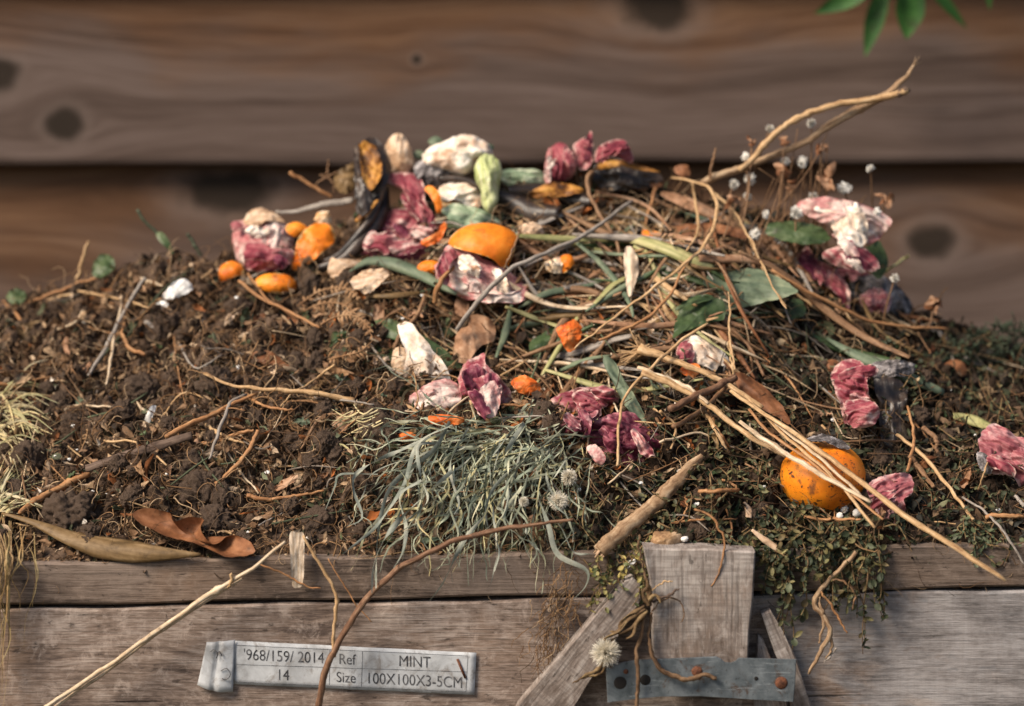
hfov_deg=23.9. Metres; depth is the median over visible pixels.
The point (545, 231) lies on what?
dry straw
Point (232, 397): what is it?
soil clod
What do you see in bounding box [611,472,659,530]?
dry straw
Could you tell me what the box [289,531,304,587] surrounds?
white strip
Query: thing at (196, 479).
soil clod
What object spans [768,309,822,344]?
dry straw
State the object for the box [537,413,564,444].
soil clod
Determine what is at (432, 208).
dry ribbon leaf
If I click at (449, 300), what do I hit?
dry straw
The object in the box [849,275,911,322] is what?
mouldy lump
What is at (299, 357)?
soil clod
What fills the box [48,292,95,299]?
straw stalk
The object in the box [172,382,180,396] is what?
dry leaf
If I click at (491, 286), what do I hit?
dry stalk
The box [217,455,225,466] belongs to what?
dry leaf
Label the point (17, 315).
straw stalk
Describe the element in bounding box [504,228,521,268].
straw stalk
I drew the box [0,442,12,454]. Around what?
soil clod
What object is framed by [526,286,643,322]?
dry ribbon leaf
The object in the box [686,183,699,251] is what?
straw stalk
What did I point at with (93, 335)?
soil clod
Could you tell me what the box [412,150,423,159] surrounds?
green sprig
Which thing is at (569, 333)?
scrap
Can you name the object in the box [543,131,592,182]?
onion skins
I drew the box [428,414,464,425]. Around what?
carrot scrap
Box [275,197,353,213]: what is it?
dry stalk
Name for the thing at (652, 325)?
dry ribbon leaf
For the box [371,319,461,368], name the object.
green leaf
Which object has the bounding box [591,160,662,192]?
banana skin
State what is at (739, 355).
dry ribbon leaf
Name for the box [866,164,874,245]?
white flower
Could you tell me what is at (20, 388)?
straw stalk
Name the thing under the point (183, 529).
brown leaf
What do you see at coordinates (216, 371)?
soil clod
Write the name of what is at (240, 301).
soil clod
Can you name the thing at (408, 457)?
soil clod
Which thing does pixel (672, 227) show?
dry straw
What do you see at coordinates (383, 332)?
soil clod
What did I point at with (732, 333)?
dry ribbon leaf
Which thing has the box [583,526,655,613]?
weed plant
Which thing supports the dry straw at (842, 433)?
on the compost soil
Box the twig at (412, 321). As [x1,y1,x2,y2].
[392,295,425,348]
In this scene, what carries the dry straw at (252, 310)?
on the compost soil
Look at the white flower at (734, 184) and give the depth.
2.25 m
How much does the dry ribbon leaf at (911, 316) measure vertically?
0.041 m
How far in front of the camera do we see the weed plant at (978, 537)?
2.00 m
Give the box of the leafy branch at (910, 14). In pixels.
[815,0,990,55]
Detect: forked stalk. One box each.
[87,277,146,376]
[105,304,122,384]
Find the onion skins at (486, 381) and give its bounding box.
[409,353,510,418]
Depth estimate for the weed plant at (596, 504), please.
2.01 m
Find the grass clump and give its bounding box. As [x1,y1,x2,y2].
[325,366,644,600]
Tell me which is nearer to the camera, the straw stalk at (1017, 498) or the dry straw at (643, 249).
the straw stalk at (1017, 498)
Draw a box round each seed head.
[519,496,528,506]
[548,491,568,510]
[561,469,576,485]
[589,636,621,667]
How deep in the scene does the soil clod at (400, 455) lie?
2.06 m
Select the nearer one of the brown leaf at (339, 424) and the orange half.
the brown leaf at (339, 424)
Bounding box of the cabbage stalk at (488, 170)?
[474,153,501,212]
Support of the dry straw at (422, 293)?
on the compost soil
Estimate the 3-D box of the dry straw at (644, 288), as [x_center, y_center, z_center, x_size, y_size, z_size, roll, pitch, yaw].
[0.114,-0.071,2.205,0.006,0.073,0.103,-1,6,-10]
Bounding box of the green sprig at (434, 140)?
[428,136,442,145]
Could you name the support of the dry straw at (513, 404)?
on the compost soil
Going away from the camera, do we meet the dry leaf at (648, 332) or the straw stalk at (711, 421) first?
the straw stalk at (711, 421)
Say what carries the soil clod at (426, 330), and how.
on the compost soil
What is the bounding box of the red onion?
[822,234,879,273]
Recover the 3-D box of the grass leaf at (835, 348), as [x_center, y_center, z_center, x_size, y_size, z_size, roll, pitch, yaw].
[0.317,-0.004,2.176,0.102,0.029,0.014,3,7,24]
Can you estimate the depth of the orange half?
2.18 m
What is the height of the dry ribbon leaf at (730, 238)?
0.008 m
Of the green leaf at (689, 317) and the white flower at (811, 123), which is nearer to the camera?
the green leaf at (689, 317)
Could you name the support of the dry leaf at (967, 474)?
on the compost soil
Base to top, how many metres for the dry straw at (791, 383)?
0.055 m
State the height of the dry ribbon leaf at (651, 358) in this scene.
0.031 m
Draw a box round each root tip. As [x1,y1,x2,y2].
[315,177,335,193]
[319,171,338,176]
[322,159,329,180]
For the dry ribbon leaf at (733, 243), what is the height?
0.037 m
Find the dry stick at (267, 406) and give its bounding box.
[247,393,293,410]
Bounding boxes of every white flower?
[718,179,738,223]
[725,151,749,241]
[726,173,755,242]
[729,193,751,225]
[739,124,773,226]
[747,157,790,233]
[749,228,760,257]
[751,209,768,247]
[760,237,781,258]
[782,205,803,261]
[789,192,817,245]
[797,155,808,219]
[800,118,815,246]
[837,181,851,199]
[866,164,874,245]
[866,207,881,246]
[882,273,899,331]
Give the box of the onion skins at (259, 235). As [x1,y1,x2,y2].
[231,208,294,271]
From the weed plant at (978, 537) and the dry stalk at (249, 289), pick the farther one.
the dry stalk at (249, 289)
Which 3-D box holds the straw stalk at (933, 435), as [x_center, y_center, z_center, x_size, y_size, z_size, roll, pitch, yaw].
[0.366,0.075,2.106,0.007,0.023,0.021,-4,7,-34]
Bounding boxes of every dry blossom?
[722,194,739,240]
[735,135,755,252]
[767,162,791,246]
[771,136,790,240]
[781,179,796,241]
[812,141,828,223]
[814,161,835,244]
[872,193,894,243]
[916,296,949,345]
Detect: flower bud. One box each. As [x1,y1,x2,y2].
[836,512,842,517]
[840,505,848,512]
[853,509,860,516]
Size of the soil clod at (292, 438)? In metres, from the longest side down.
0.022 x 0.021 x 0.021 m
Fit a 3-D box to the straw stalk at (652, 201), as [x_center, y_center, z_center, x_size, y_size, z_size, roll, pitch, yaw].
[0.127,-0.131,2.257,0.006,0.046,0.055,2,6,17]
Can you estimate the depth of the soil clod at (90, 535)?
2.01 m
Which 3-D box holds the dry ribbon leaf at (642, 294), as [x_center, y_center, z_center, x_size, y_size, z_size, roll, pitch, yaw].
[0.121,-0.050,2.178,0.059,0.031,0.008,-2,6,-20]
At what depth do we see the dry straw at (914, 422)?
2.12 m
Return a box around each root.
[18,472,90,514]
[201,429,254,445]
[205,423,245,443]
[214,429,259,484]
[246,489,324,501]
[808,551,857,674]
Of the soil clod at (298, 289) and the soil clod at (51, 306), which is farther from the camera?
the soil clod at (51, 306)
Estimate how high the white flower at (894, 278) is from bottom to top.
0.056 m
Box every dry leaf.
[12,427,20,440]
[17,328,35,342]
[20,320,38,328]
[40,374,49,381]
[62,337,69,354]
[66,471,75,478]
[71,481,88,492]
[75,396,85,403]
[83,361,90,372]
[133,460,144,475]
[137,295,151,314]
[157,463,171,476]
[169,340,175,354]
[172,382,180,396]
[187,289,200,297]
[194,426,200,442]
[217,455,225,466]
[221,392,232,413]
[224,314,234,326]
[240,307,249,327]
[249,313,264,322]
[283,316,296,322]
[293,416,311,425]
[311,380,326,390]
[317,472,327,477]
[328,363,348,376]
[330,330,348,346]
[334,162,354,193]
[335,374,342,380]
[368,329,381,341]
[369,384,379,399]
[373,301,387,319]
[379,353,389,365]
[397,387,417,396]
[406,311,422,317]
[407,428,418,442]
[416,537,438,543]
[436,238,449,244]
[451,313,461,321]
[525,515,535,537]
[540,383,554,397]
[606,404,613,413]
[646,318,653,334]
[665,215,682,224]
[697,469,718,478]
[706,432,718,449]
[723,498,740,516]
[800,342,806,353]
[809,409,831,416]
[837,298,841,315]
[863,462,873,474]
[874,507,885,520]
[885,535,898,541]
[919,456,936,467]
[944,360,966,376]
[946,502,957,509]
[960,478,974,494]
[961,466,971,487]
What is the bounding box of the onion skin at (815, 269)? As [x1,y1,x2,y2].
[797,246,849,308]
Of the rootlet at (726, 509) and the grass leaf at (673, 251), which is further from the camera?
the grass leaf at (673, 251)
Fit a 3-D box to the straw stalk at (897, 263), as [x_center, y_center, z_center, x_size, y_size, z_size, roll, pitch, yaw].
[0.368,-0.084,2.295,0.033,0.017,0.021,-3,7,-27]
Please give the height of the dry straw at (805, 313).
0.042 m
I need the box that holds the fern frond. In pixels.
[297,281,373,365]
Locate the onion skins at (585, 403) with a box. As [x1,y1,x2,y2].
[551,385,667,469]
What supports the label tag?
attached to the compost bin
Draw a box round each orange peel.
[219,261,244,282]
[255,273,296,293]
[285,222,306,236]
[291,223,335,270]
[417,260,437,274]
[425,186,441,212]
[560,254,573,272]
[643,230,660,236]
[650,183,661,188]
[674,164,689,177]
[776,170,788,178]
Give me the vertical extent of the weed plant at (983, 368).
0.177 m
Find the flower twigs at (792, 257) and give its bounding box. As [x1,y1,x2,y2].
[740,129,866,266]
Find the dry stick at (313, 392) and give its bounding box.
[203,373,354,403]
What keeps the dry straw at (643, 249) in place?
on the compost soil
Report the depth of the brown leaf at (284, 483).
2.06 m
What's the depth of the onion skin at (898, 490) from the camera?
2.02 m
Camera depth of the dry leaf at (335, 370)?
2.14 m
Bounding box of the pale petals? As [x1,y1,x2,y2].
[519,222,543,242]
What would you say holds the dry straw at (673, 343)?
on the compost soil
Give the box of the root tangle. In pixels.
[511,556,591,682]
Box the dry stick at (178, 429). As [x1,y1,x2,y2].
[164,392,258,438]
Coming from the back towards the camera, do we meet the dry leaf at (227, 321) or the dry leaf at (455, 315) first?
the dry leaf at (227, 321)
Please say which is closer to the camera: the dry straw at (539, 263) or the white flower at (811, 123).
the dry straw at (539, 263)
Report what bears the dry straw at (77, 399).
on the compost soil
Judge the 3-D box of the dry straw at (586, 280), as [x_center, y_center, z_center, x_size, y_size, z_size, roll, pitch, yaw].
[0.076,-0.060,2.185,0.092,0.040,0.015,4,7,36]
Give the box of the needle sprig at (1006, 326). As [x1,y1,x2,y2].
[923,311,1023,366]
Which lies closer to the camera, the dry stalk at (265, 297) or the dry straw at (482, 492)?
the dry straw at (482, 492)
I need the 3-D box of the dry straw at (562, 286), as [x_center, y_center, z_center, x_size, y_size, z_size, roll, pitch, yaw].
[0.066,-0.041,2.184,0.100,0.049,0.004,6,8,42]
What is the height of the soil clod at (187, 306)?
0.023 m
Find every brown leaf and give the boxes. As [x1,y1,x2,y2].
[133,508,254,556]
[251,350,288,368]
[269,475,297,495]
[328,257,361,276]
[331,413,350,430]
[350,268,389,293]
[453,314,495,363]
[454,297,468,316]
[614,205,654,221]
[674,223,748,237]
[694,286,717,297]
[735,372,789,423]
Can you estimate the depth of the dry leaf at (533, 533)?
2.02 m
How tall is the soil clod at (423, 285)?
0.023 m
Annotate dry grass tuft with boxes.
[0,359,56,479]
[0,457,44,515]
[0,514,38,705]
[328,404,382,437]
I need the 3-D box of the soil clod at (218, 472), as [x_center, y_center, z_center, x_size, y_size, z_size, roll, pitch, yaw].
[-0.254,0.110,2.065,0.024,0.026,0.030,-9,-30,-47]
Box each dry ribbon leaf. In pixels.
[426,201,463,206]
[430,201,442,211]
[496,319,630,367]
[499,359,637,377]
[505,306,587,336]
[509,281,626,309]
[510,321,557,330]
[513,216,597,256]
[514,241,543,275]
[514,294,575,332]
[515,190,598,283]
[516,205,585,233]
[518,239,608,262]
[518,266,605,312]
[520,310,618,321]
[523,228,642,266]
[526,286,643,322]
[537,296,591,382]
[537,323,616,425]
[541,291,621,362]
[545,369,702,392]
[558,210,676,304]
[558,354,610,371]
[559,209,692,244]
[560,357,641,370]
[562,242,623,256]
[572,233,724,256]
[576,335,682,354]
[579,242,628,247]
[579,279,622,332]
[581,267,623,281]
[581,316,613,332]
[582,307,737,328]
[585,265,668,311]
[589,257,669,283]
[592,250,668,256]
[593,276,624,304]
[593,345,701,362]
[595,190,684,246]
[598,217,644,250]
[605,373,677,401]
[620,283,672,314]
[633,245,679,262]
[636,188,690,211]
[636,244,702,279]
[636,280,731,303]
[640,221,748,303]
[640,266,697,306]
[640,331,673,359]
[643,267,766,353]
[644,249,737,360]
[644,283,735,372]
[645,266,717,298]
[649,232,739,270]
[649,295,721,364]
[650,223,712,238]
[651,270,721,290]
[657,258,693,291]
[657,288,717,321]
[658,286,713,331]
[659,260,788,299]
[661,227,734,270]
[662,269,696,280]
[666,261,727,318]
[677,272,772,334]
[684,194,755,268]
[685,213,751,222]
[692,232,742,308]
[698,226,710,288]
[698,231,737,251]
[701,331,767,362]
[709,217,772,361]
[709,236,799,277]
[709,237,737,240]
[711,271,770,307]
[712,324,755,378]
[720,353,739,371]
[721,248,784,317]
[723,217,812,291]
[725,311,747,324]
[740,238,795,267]
[749,240,786,281]
[797,265,860,303]
[846,278,940,321]
[855,285,923,356]
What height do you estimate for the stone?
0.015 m
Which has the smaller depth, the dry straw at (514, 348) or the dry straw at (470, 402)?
the dry straw at (470, 402)
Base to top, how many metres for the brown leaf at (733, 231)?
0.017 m
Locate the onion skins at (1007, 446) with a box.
[976,423,1023,486]
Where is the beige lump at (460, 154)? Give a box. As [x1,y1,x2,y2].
[422,134,492,174]
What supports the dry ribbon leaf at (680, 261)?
on the compost soil
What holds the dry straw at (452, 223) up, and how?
on the compost soil
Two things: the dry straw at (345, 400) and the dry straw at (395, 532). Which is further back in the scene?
the dry straw at (345, 400)
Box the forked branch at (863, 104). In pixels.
[700,56,919,187]
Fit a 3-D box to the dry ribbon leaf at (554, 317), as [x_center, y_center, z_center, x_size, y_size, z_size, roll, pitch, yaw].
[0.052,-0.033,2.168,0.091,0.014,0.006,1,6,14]
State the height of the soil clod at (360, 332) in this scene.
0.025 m
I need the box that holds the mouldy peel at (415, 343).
[391,321,450,384]
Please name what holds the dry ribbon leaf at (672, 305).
on the compost soil
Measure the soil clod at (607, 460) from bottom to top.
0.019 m
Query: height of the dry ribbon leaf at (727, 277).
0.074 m
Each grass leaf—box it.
[349,256,456,294]
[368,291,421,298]
[495,304,512,357]
[516,234,614,241]
[518,281,602,308]
[536,334,631,358]
[545,256,617,265]
[563,272,623,289]
[576,242,634,317]
[618,236,714,273]
[698,254,776,266]
[738,250,910,358]
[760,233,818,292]
[814,333,917,367]
[826,337,943,395]
[953,413,990,428]
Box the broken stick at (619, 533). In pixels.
[593,454,703,560]
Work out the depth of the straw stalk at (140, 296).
2.25 m
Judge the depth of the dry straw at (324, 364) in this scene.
2.15 m
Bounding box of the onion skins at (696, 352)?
[676,335,729,377]
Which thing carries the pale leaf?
on the compost soil
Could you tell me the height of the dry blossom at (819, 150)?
0.110 m
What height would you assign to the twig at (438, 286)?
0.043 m
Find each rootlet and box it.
[208,393,247,459]
[671,495,687,523]
[674,518,737,522]
[694,509,725,586]
[725,508,732,543]
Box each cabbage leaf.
[442,203,499,227]
[501,169,545,185]
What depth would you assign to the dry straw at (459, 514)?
2.02 m
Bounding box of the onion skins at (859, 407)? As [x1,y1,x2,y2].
[831,359,879,427]
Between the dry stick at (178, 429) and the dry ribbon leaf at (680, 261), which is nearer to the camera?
the dry stick at (178, 429)
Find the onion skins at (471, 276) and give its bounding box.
[434,245,527,303]
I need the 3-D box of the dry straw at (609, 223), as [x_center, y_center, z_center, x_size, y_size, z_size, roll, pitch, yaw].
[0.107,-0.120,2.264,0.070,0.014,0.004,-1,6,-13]
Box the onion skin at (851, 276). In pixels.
[835,268,868,281]
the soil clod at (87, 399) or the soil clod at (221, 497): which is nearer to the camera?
the soil clod at (221, 497)
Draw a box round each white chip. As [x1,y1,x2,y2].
[145,405,155,422]
[681,536,687,541]
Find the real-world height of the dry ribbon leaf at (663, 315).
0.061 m
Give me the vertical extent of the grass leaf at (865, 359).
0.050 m
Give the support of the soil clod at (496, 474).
on the compost soil
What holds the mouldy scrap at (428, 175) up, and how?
on the compost soil
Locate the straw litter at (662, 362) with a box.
[0,184,1023,557]
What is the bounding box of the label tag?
[197,640,475,694]
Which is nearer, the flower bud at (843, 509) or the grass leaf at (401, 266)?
the flower bud at (843, 509)
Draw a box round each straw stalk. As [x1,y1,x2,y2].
[0,382,31,391]
[2,300,25,329]
[27,276,111,302]
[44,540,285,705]
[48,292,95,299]
[54,578,242,705]
[57,310,83,329]
[75,241,89,280]
[75,404,110,407]
[133,291,155,303]
[140,277,163,286]
[227,573,233,588]
[261,564,320,588]
[281,364,335,406]
[302,535,339,657]
[328,558,371,621]
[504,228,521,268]
[575,177,718,348]
[599,262,689,340]
[637,366,708,403]
[641,187,657,234]
[641,369,785,457]
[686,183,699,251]
[698,488,739,493]
[701,406,729,453]
[707,323,764,376]
[707,410,730,447]
[708,148,716,178]
[714,192,786,308]
[716,193,786,306]
[727,341,734,374]
[728,292,735,369]
[729,389,1006,580]
[738,420,871,502]
[748,399,875,527]
[748,408,883,519]
[771,268,948,329]
[774,273,826,315]
[774,422,861,494]
[804,515,860,520]
[885,255,909,272]
[895,433,974,520]
[906,404,915,471]
[908,454,934,487]
[921,426,939,452]
[962,496,1023,564]
[977,462,987,489]
[985,513,1023,519]
[1014,494,1023,507]
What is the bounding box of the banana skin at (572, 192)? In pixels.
[439,174,594,224]
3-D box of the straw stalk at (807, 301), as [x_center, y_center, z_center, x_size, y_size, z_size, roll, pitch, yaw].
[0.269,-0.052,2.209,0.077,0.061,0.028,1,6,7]
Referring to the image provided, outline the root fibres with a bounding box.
[0,157,1023,609]
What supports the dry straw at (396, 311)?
on the compost soil
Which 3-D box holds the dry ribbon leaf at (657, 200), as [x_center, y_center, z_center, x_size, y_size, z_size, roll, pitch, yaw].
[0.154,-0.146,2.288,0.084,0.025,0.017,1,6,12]
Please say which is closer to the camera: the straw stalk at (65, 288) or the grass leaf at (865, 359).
the grass leaf at (865, 359)
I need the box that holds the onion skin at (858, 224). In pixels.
[797,196,891,246]
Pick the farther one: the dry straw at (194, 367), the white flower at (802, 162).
the white flower at (802, 162)
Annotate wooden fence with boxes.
[0,0,1023,347]
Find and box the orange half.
[448,223,516,267]
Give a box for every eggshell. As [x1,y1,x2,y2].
[156,300,168,308]
[162,279,192,299]
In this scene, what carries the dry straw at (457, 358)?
on the compost soil
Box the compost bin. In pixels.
[0,542,1023,705]
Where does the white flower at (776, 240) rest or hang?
on the compost soil
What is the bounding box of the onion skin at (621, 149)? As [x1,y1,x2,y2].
[594,139,633,163]
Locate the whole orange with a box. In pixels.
[780,433,865,513]
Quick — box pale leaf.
[624,246,638,296]
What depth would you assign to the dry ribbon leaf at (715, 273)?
2.17 m
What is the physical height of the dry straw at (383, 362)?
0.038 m
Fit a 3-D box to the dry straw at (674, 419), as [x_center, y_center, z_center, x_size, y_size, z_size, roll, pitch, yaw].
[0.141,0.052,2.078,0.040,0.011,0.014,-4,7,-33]
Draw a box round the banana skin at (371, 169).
[354,137,389,215]
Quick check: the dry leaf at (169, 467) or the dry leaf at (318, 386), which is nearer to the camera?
the dry leaf at (169, 467)
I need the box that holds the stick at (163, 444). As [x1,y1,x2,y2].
[85,431,192,471]
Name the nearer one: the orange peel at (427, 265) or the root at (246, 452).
the root at (246, 452)
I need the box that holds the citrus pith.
[314,210,331,223]
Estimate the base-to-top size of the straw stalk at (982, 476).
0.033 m
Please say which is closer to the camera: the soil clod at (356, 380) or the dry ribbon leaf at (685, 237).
the soil clod at (356, 380)
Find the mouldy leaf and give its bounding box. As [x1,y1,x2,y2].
[872,359,915,453]
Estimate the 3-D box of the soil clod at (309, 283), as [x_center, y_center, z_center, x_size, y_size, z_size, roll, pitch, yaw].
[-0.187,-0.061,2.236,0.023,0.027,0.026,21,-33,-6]
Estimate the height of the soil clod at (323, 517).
0.032 m
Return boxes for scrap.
[398,432,415,439]
[413,160,449,186]
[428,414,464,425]
[438,182,482,206]
[511,375,540,394]
[544,257,562,273]
[556,319,581,351]
[826,359,838,371]
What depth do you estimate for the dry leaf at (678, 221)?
2.28 m
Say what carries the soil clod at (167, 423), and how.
on the compost soil
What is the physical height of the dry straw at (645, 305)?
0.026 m
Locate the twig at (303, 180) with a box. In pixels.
[289,171,332,197]
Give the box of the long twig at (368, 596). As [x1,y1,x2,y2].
[315,518,572,705]
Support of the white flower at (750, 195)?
on the compost soil
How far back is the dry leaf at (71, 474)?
2.08 m
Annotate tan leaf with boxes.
[660,191,726,221]
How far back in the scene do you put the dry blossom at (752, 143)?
2.24 m
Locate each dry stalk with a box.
[120,316,145,355]
[238,280,319,327]
[247,273,310,327]
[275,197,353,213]
[455,199,632,330]
[585,170,623,265]
[616,323,707,466]
[667,374,737,411]
[671,386,727,428]
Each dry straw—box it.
[0,370,45,373]
[0,428,29,477]
[57,377,121,423]
[76,290,149,308]
[104,439,167,465]
[129,318,153,327]
[133,269,212,306]
[136,402,161,416]
[158,391,218,422]
[165,437,240,466]
[179,344,223,369]
[226,452,258,493]
[239,271,266,280]
[243,273,257,341]
[249,458,299,466]
[258,499,301,525]
[259,411,281,447]
[295,346,353,374]
[300,413,355,448]
[315,397,373,404]
[336,291,378,342]
[340,400,407,433]
[359,531,424,550]
[370,343,443,378]
[378,308,430,323]
[389,271,469,307]
[397,311,440,321]
[407,506,515,517]
[409,374,457,378]
[412,516,443,527]
[420,497,451,545]
[427,221,508,267]
[427,240,448,259]
[427,396,468,445]
[430,491,547,500]
[431,304,512,381]
[434,342,513,380]
[438,292,471,305]
[441,321,506,370]
[447,337,531,355]
[449,299,574,305]
[469,400,490,470]
[479,305,520,320]
[482,193,600,215]
[482,207,555,234]
[485,343,535,358]
[499,415,584,437]
[500,359,527,377]
[501,367,577,408]
[501,401,550,407]
[502,365,558,394]
[509,346,563,383]
[515,226,573,249]
[517,249,580,274]
[543,541,594,549]
[544,224,637,232]
[544,277,624,334]
[545,229,597,267]
[551,322,661,339]
[555,250,613,279]
[565,223,632,284]
[566,296,640,327]
[567,270,629,308]
[576,314,660,356]
[579,195,620,205]
[585,294,620,305]
[588,242,671,298]
[592,219,641,230]
[594,287,663,311]
[598,207,633,233]
[599,276,671,331]
[600,308,662,335]
[607,463,631,484]
[608,353,618,412]
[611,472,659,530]
[618,206,678,227]
[618,294,657,297]
[625,377,670,394]
[626,232,651,318]
[626,332,665,344]
[628,205,713,279]
[628,221,674,284]
[632,279,722,331]
[634,240,739,253]
[634,420,708,424]
[636,211,673,244]
[637,390,671,457]
[638,205,675,275]
[645,207,663,271]
[645,257,668,290]
[648,278,735,355]
[653,213,727,299]
[653,408,689,420]
[654,313,757,381]
[659,410,676,448]
[659,432,733,447]
[687,404,800,423]
[695,269,758,342]
[696,206,736,223]
[697,374,728,389]
[704,366,745,373]
[713,395,775,433]
[726,366,797,407]
[728,250,809,320]
[731,315,791,318]
[744,463,839,522]
[745,321,755,420]
[749,423,767,482]
[751,249,791,325]
[757,305,775,344]
[758,352,811,416]
[764,307,817,359]
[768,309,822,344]
[769,353,838,361]
[770,273,824,317]
[780,439,902,446]
[792,397,887,410]
[800,369,876,435]
[803,282,842,360]
[829,293,857,327]
[831,411,873,438]
[834,301,894,353]
[868,385,934,449]
[888,317,945,325]
[896,309,930,352]
[912,320,953,359]
[934,521,1005,524]
[964,356,1000,376]
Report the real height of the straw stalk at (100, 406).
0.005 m
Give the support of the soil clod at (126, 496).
on the compost soil
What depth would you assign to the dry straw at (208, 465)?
2.07 m
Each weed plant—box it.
[525,466,786,565]
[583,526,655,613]
[683,395,794,500]
[731,499,892,652]
[837,323,1023,567]
[945,514,1000,567]
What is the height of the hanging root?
0.104 m
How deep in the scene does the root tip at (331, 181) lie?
2.29 m
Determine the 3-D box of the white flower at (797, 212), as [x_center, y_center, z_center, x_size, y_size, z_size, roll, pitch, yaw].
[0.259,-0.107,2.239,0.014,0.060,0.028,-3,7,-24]
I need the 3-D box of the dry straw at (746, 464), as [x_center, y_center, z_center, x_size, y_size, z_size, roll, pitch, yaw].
[0.237,0.118,2.037,0.089,0.046,0.002,3,7,29]
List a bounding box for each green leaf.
[6,288,26,304]
[92,254,114,277]
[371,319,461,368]
[372,347,392,367]
[529,327,559,358]
[603,356,649,428]
[673,294,725,337]
[675,295,710,309]
[703,268,797,309]
[756,299,805,320]
[765,221,830,244]
[865,241,887,278]
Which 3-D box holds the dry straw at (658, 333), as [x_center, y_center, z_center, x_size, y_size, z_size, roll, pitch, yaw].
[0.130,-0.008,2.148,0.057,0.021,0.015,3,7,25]
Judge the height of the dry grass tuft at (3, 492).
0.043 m
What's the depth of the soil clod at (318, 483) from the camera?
2.06 m
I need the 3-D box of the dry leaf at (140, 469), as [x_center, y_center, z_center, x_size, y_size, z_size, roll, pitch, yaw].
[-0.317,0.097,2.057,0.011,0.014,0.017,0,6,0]
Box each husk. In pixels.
[385,133,413,172]
[743,502,751,517]
[751,529,777,550]
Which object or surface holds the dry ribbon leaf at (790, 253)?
on the compost soil
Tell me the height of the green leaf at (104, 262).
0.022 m
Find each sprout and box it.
[136,209,172,254]
[186,233,201,255]
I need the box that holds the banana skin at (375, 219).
[316,187,389,270]
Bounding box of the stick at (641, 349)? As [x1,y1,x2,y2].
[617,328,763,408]
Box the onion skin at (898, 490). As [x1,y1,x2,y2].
[867,472,913,523]
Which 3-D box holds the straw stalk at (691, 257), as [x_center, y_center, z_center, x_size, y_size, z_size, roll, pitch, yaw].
[0.135,-0.083,2.174,0.073,0.143,0.217,3,7,26]
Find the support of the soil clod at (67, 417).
on the compost soil
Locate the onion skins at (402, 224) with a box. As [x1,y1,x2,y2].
[361,172,446,259]
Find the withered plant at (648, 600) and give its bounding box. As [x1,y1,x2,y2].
[572,535,716,705]
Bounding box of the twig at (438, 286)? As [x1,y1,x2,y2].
[432,265,454,303]
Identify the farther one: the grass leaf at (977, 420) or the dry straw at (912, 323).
the dry straw at (912, 323)
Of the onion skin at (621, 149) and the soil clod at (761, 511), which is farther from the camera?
the onion skin at (621, 149)
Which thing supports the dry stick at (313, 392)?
on the compost soil
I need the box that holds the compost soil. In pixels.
[0,168,1023,560]
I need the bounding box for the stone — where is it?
[650,531,682,544]
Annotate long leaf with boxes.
[1,512,200,562]
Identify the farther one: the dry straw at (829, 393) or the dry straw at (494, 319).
the dry straw at (494, 319)
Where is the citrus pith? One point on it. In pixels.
(323, 216)
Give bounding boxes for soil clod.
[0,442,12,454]
[0,528,10,542]
[5,438,47,473]
[5,478,28,499]
[14,319,29,332]
[38,379,56,395]
[39,485,96,530]
[46,392,70,415]
[47,301,66,314]
[55,390,74,404]
[60,410,82,430]
[61,319,68,331]
[67,280,83,296]
[77,394,100,418]
[80,522,102,535]
[81,532,102,555]
[83,328,97,341]
[83,476,94,483]
[92,504,102,513]
[100,307,117,323]
[107,454,128,476]
[110,399,135,422]
[119,489,143,512]
[124,371,160,406]
[125,463,140,478]
[129,484,144,496]
[143,314,171,344]
[149,476,164,486]
[159,482,177,503]
[160,415,178,430]
[162,371,178,385]
[164,313,179,329]
[172,328,190,342]
[175,448,208,473]
[175,469,216,511]
[180,301,196,317]
[194,364,233,406]
[197,503,231,534]
[198,412,218,431]
[203,424,226,447]
[206,467,229,483]
[210,480,236,508]
[223,294,255,314]
[228,394,244,410]
[228,519,244,533]
[236,530,254,543]
[245,408,266,427]
[264,482,282,502]
[273,343,285,353]
[273,349,288,360]
[275,491,299,519]
[281,454,290,467]
[282,431,299,452]
[288,350,305,367]
[292,438,308,453]
[294,277,302,293]
[298,271,321,297]
[298,504,339,533]
[302,448,323,472]
[303,349,327,377]
[304,327,325,349]
[312,397,326,410]
[312,429,335,455]
[312,475,325,490]
[313,400,335,418]
[324,429,356,470]
[335,269,355,291]
[335,383,345,393]
[344,375,368,399]
[347,328,370,346]
[350,523,370,541]
[351,472,368,495]
[358,410,405,446]
[358,477,377,499]
[363,402,387,421]
[367,534,381,550]
[378,326,388,338]
[379,448,395,466]
[382,375,405,399]
[388,404,407,418]
[393,443,403,459]
[393,540,402,548]
[402,449,415,470]
[416,280,433,298]
[418,326,429,336]
[419,370,433,383]
[431,475,452,501]
[432,427,451,454]
[493,468,508,479]
[500,429,522,446]
[528,400,557,423]
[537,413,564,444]
[543,527,558,542]
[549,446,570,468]
[587,523,601,544]
[594,451,614,467]
[599,495,613,513]
[686,514,712,542]
[731,306,750,318]
[740,508,758,526]
[748,321,765,339]
[751,502,767,515]
[818,360,827,371]
[857,481,869,504]
[866,473,874,481]
[870,448,895,470]
[896,537,908,544]
[908,405,930,424]
[916,368,934,383]
[925,353,943,369]
[934,526,944,535]
[941,427,956,446]
[947,343,967,363]
[963,374,981,391]

